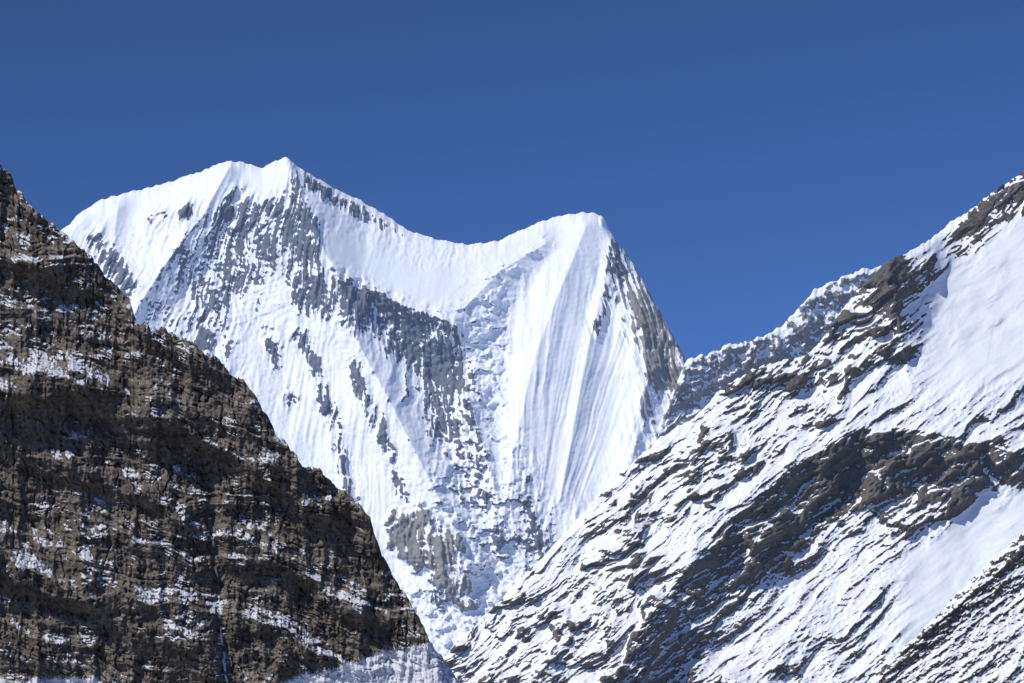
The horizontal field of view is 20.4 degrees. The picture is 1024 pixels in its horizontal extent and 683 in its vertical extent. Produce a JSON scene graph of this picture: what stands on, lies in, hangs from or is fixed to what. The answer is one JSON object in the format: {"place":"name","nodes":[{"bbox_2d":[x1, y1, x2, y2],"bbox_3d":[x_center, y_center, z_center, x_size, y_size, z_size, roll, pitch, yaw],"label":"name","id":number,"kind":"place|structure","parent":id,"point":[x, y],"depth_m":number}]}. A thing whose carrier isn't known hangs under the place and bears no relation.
{"place":"outdoors","nodes":[
{"label":"outdoors","id":0,"kind":"place"},
{"bbox_2d":[0,164,460,682],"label":"cliff","id":1,"kind":"structure","parent":0,"point":[172,510],"depth_m":2597.01},
{"bbox_2d":[61,157,685,655],"bbox_3d":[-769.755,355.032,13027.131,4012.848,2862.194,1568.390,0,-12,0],"label":"peak","id":2,"kind":"structure","parent":0,"point":[471,429],"depth_m":13360.22},
{"bbox_2d":[0,0,1023,360],"label":"sky","id":3,"kind":"structure","parent":0,"point":[747,158]},
{"bbox_2d":[443,171,1023,682],"bbox_3d":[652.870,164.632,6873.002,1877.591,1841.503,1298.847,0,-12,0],"label":"slope","id":4,"kind":"structure","parent":0,"point":[843,501],"depth_m":6701.92},
{"bbox_2d":[648,266,880,448],"bbox_3d":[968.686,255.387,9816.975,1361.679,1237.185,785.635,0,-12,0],"label":"mountain ridge","id":5,"kind":"structure","parent":0,"point":[703,380],"depth_m":9918.00},
{"bbox_2d":[870,533,1023,682],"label":"ridge","id":6,"kind":"structure","parent":0,"point":[972,631],"depth_m":3947.22}
]}

